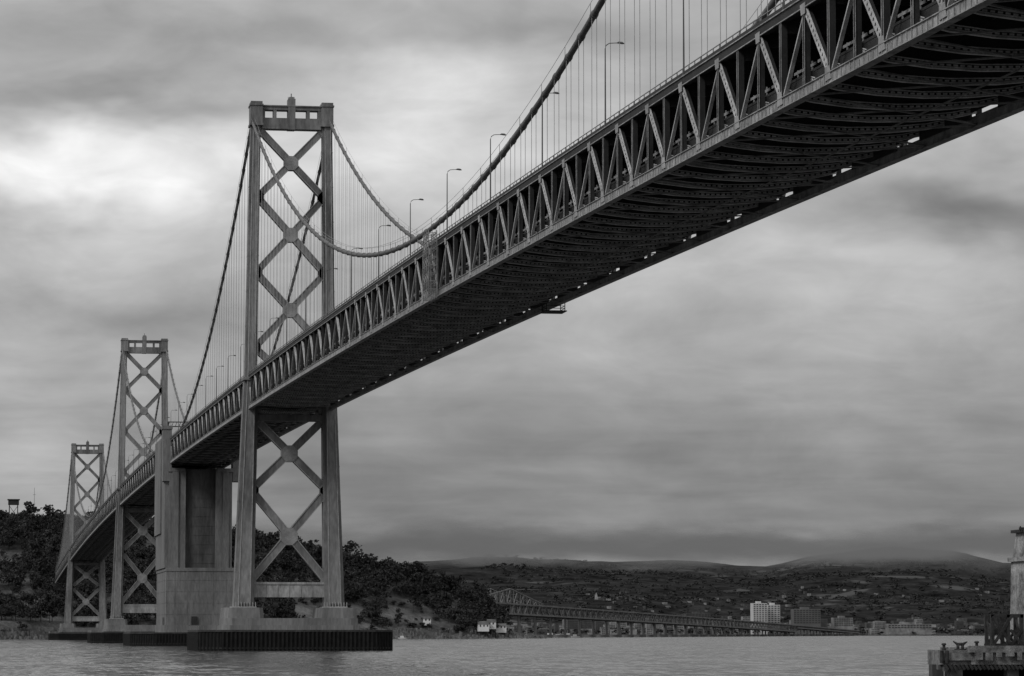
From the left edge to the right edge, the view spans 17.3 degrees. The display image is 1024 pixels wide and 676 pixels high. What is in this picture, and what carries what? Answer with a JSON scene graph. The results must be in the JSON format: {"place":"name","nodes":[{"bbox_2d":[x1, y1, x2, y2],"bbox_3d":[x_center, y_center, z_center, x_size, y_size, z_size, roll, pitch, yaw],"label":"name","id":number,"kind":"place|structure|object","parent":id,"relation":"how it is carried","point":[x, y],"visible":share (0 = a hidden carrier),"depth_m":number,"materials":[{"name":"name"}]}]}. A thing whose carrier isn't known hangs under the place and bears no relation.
{"place":"outdoors","nodes":[
{"label":"outdoors","id":0,"kind":"place"},
{"bbox_2d":[0,533,522,638],"bbox_3d":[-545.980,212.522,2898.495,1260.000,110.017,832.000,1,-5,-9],"label":"island hill","id":1,"kind":"structure","parent":0,"point":[302,609],"depth_m":2835.05,"materials":[{"name":"plant"}]},
{"bbox_2d":[7,499,19,526],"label":"lookout tower","id":2,"kind":"structure","parent":1,"relation":"on","point":[13,501],"depth_m":2858.04,"materials":[{"name":"metal"}]},
{"bbox_2d":[0,501,512,633],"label":"forest","id":3,"kind":"object","parent":1,"relation":"on","point":[45,532],"visible":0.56,"depth_m":2851.29,"materials":[{"name":"black plant"}]},
{"bbox_2d":[0,627,546,638],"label":"shore rocks","id":4,"kind":"object","parent":1,"relation":"on","point":[34,635],"visible":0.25,"depth_m":2840.09,"materials":[{"name":"grey stone"}]},
{"bbox_2d":[477,624,488,630],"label":"walls","id":5,"kind":"structure","parent":4,"relation":"on","point":[482,628],"depth_m":2869.40,"materials":[{"name":"white paint"}]},
{"bbox_2d":[477,621,488,623],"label":"roof","id":6,"kind":"structure","parent":5,"relation":"on","point":[483,622],"depth_m":2871.75,"materials":[{"name":"concrete"}]},
{"bbox_2d":[495,626,505,632],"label":"walls","id":7,"kind":"structure","parent":4,"relation":"on","point":[500,630],"depth_m":2884.67,"materials":[{"name":"white paint"}]},
{"bbox_2d":[489,622,495,628],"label":"walls","id":8,"kind":"structure","parent":1,"relation":"on","point":[491,624],"depth_m":2877.22,"materials":[{"name":"white paint"}]},
{"bbox_2d":[423,619,430,625],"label":"walls","id":9,"kind":"structure","parent":0,"point":[426,622],"depth_m":2857.99,"materials":[{"name":"white paint"}]},
{"bbox_2d":[0,635,1005,675],"bbox_3d":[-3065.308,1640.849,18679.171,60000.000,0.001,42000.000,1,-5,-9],"label":"water","id":10,"kind":"structure","parent":0,"point":[868,655],"depth_m":581.33,"materials":[{"name":"grey liquid"}]},
{"bbox_2d":[48,633,86,639],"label":"pier fender","id":11,"kind":"object","parent":10,"relation":"in","point":[67,636],"visible":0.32,"depth_m":2232.32,"materials":[{"name":"black wood"}]},
{"bbox_2d":[87,632,122,642],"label":"pier fender","id":12,"kind":"object","parent":10,"relation":"in","point":[104,637],"visible":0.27,"depth_m":1538.65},
{"bbox_2d":[123,632,186,645],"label":"pier fender","id":13,"kind":"object","parent":10,"relation":"in","point":[154,638],"visible":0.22,"depth_m":1181.92,"materials":[{"name":"black wood"}]},
{"bbox_2d":[154,426,238,631],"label":"bridge anchorage","id":14,"kind":"object","parent":10,"relation":"in","point":[194,570],"visible":0.88,"depth_m":1192.61,"materials":[{"name":"concrete"}]},
{"bbox_2d":[168,421,186,426],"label":"sign gantry","id":15,"kind":"object","parent":14,"relation":"on","point":[174,422],"visible":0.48,"depth_m":1199.11,"materials":[{"name":"metal"}]},
{"bbox_2d":[162,616,196,624],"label":"doors","id":16,"kind":"structure","parent":14,"relation":"in","point":[193,618],"depth_m":1187.72,"materials":[{"name":"grey metal"}]},
{"bbox_2d":[187,630,392,650],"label":"pier fender","id":17,"kind":"object","parent":10,"relation":"in","point":[289,640],"visible":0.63,"depth_m":844.92,"materials":[{"name":"black wood"}]},
{"bbox_2d":[49,0,1023,632],"bbox_3d":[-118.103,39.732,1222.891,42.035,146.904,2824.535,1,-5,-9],"label":"suspension bridge","id":18,"kind":"structure","parent":10,"relation":"in","point":[765,112],"depth_m":468.15,"materials":[{"name":"metal"}]},
{"bbox_2d":[178,402,184,429],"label":"street lamp","id":19,"kind":"object","parent":18,"relation":"on","point":[178,414],"visible":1,"depth_m":1153.43,"materials":[{"name":"metal"}]},
{"bbox_2d":[216,366,222,397],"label":"street lamp","id":20,"kind":"object","parent":18,"relation":"on","point":[216,381],"visible":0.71,"depth_m":984.22,"materials":[{"name":"metal"}]},
{"bbox_2d":[240,346,240,377],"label":"street lamp","id":21,"kind":"object","parent":18,"relation":"on","point":[240,361],"visible":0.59,"depth_m":899.56,"materials":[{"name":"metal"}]},
{"bbox_2d":[254,331,262,366],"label":"street lamp","id":22,"kind":"object","parent":18,"relation":"on","point":[254,348],"visible":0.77,"depth_m":857.29,"materials":[{"name":"metal"}]},
{"bbox_2d":[269,317,278,356],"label":"street lamp","id":23,"kind":"object","parent":18,"relation":"on","point":[269,339],"visible":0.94,"depth_m":814.87,"materials":[{"name":"metal"}]},
{"bbox_2d":[286,302,296,344],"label":"street lamp","id":24,"kind":"object","parent":18,"relation":"on","point":[286,325],"visible":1,"depth_m":772.55,"materials":[{"name":"metal"}]},
{"bbox_2d":[305,286,315,330],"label":"street lamp","id":25,"kind":"object","parent":18,"relation":"on","point":[305,309],"visible":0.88,"depth_m":730.25,"materials":[{"name":"metal"}]},
{"bbox_2d":[350,248,362,299],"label":"street lamp","id":26,"kind":"object","parent":18,"relation":"on","point":[351,271],"visible":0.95,"depth_m":645.67,"materials":[{"name":"metal"}]},
{"bbox_2d":[378,225,390,277],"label":"street lamp","id":27,"kind":"object","parent":18,"relation":"on","point":[378,248],"visible":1,"depth_m":603.36,"materials":[{"name":"metal"}]},
{"bbox_2d":[409,199,423,258],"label":"street lamp","id":28,"kind":"object","parent":18,"relation":"on","point":[410,223],"visible":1,"depth_m":561.03,"materials":[{"name":"metal"}]},
{"bbox_2d":[423,230,436,301],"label":"maintenance scaffold","id":29,"kind":"object","parent":18,"relation":"on","point":[426,277],"visible":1,"depth_m":525.91,"materials":[{"name":"metal"}]},
{"bbox_2d":[446,168,461,232],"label":"street lamp","id":30,"kind":"object","parent":18,"relation":"on","point":[447,200],"visible":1,"depth_m":518.59,"materials":[{"name":"metal"}]},
{"bbox_2d":[489,133,505,203],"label":"street lamp","id":31,"kind":"object","parent":18,"relation":"on","point":[504,134],"visible":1,"depth_m":476.33,"materials":[{"name":"metal"}]},
{"bbox_2d":[541,92,559,168],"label":"street lamp","id":32,"kind":"object","parent":18,"relation":"on","point":[542,125],"visible":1,"depth_m":433.94,"materials":[{"name":"metal"}]},
{"bbox_2d":[540,303,566,313],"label":"inspection platform","id":33,"kind":"structure","parent":18,"relation":"attached to","point":[560,311],"depth_m":541.63,"materials":[{"name":"metal"}]},
{"bbox_2d":[604,42,623,126],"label":"street lamp","id":34,"kind":"object","parent":18,"relation":"on","point":[605,78],"visible":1,"depth_m":391.58,"materials":[{"name":"metal"}]},
{"bbox_2d":[682,0,684,75],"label":"street lamp","id":35,"kind":"object","parent":18,"relation":"on","point":[683,43],"visible":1,"depth_m":348.99,"materials":[{"name":"metal"}]},
{"bbox_2d":[471,588,859,637],"bbox_3d":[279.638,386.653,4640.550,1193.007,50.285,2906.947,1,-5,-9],"label":"trestle bridge","id":36,"kind":"structure","parent":10,"relation":"in","point":[559,612],"depth_m":4143.38,"materials":[{"name":"metal"}]},
{"bbox_2d":[927,646,1023,675],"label":"wharf","id":37,"kind":"structure","parent":10,"relation":"in","point":[987,661],"depth_m":276.79,"materials":[{"name":"wood"}]},
{"bbox_2d":[953,641,966,649],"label":"mooring cleat","id":38,"kind":"object","parent":37,"relation":"on","point":[960,644],"visible":1,"depth_m":277.55,"materials":[{"name":"metal"}]},
{"bbox_2d":[984,593,1023,645],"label":"timber frame","id":39,"kind":"object","parent":37,"relation":"on","point":[1001,630],"visible":0.93,"depth_m":278.23,"materials":[{"name":"wood"}]},
{"bbox_2d":[1008,526,1023,640],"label":"concrete pylon","id":40,"kind":"object","parent":37,"relation":"on","point":[1016,560],"visible":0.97,"depth_m":282.05,"materials":[{"name":"concrete"}]},
{"bbox_2d":[0,0,1023,565],"label":"sky","id":41,"kind":"structure","parent":0,"point":[847,359],"materials":[{"name":"grey"}]},
{"bbox_2d":[258,521,1023,564],"bbox_3d":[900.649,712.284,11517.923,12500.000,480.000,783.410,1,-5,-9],"label":"cloud","id":42,"kind":"structure","parent":0,"point":[935,541],"depth_m":11532.80,"materials":[{"name":"grey"}]},
{"bbox_2d":[402,558,1010,625],"bbox_3d":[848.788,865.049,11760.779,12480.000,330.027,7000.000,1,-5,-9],"label":"distant hills","id":43,"kind":"structure","parent":0,"point":[471,573],"depth_m":10550.06,"materials":[{"name":"plant"}]},
{"bbox_2d":[480,560,1010,633],"bbox_3d":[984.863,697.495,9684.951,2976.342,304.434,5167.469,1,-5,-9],"label":"distant trees","id":44,"kind":"object","parent":43,"relation":"on","point":[778,573],"visible":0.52,"depth_m":10354.61,"materials":[{"name":"plant"}]},
{"bbox_2d":[506,585,1010,635],"bbox_3d":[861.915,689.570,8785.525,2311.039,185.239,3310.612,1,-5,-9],"label":"distant city","id":45,"kind":"object","parent":43,"relation":"on","point":[875,628],"visible":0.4,"depth_m":7553.32},
{"bbox_2d":[515,617,999,633],"bbox_3d":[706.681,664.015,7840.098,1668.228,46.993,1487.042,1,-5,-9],"label":"windows","id":46,"kind":"structure","parent":45,"relation":"in","point":[637,617],"depth_m":7444.59,"materials":[{"name":"black glass"}]},
{"bbox_2d":[527,632,996,634],"bbox_3d":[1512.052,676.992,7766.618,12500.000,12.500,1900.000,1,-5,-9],"label":"shore land","id":47,"kind":"structure","parent":0,"point":[856,634],"depth_m":7280.61,"materials":[{"name":"grey"}]},
{"bbox_2d":[684,612,709,627],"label":"apartment building","id":48,"kind":"structure","parent":47,"relation":"on","point":[697,614],"depth_m":7745.85,"materials":[{"name":"grey concrete"}]},
{"bbox_2d":[750,601,766,633],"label":"office building","id":49,"kind":"structure","parent":47,"relation":"on","point":[758,611],"depth_m":7002.47,"materials":[{"name":"grey concrete"}]},
{"bbox_2d":[754,604,766,620],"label":"windows","id":50,"kind":"structure","parent":49,"relation":"in","point":[754,604],"depth_m":7002.09,"materials":[{"name":"grey glass"}]},
{"bbox_2d":[767,603,779,633],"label":"office building","id":51,"kind":"structure","parent":47,"relation":"on","point":[773,612],"depth_m":7037.17,"materials":[{"name":"grey concrete"}]},
{"bbox_2d":[768,606,779,622],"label":"windows","id":52,"kind":"structure","parent":51,"relation":"in","point":[768,606],"depth_m":7036.36,"materials":[{"name":"grey glass"}]},
{"bbox_2d":[791,607,820,633],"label":"hotel building","id":53,"kind":"structure","parent":47,"relation":"on","point":[806,616],"depth_m":7017.56,"materials":[{"name":"grey concrete"}]},
{"bbox_2d":[794,610,819,622],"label":"windows","id":54,"kind":"structure","parent":53,"relation":"in","point":[794,610],"depth_m":7017.49,"materials":[{"name":"black glass"}]},
{"bbox_2d":[831,616,852,633],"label":"apartment building","id":55,"kind":"structure","parent":47,"relation":"on","point":[841,622],"depth_m":7029.43,"materials":[{"name":"grey concrete"}]},
{"bbox_2d":[835,619,852,625],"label":"windows","id":56,"kind":"structure","parent":55,"relation":"in","point":[835,619],"depth_m":7029.49,"materials":[{"name":"black glass"}]},
{"bbox_2d":[885,622,931,635],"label":"warehouse building","id":57,"kind":"structure","parent":47,"relation":"on","point":[904,628],"depth_m":7051.19,"materials":[{"name":"grey concrete"}]},
{"bbox_2d":[889,625,930,627],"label":"windows","id":58,"kind":"structure","parent":57,"relation":"in","point":[889,625],"depth_m":7050.98,"materials":[{"name":"black glass"}]}
]}

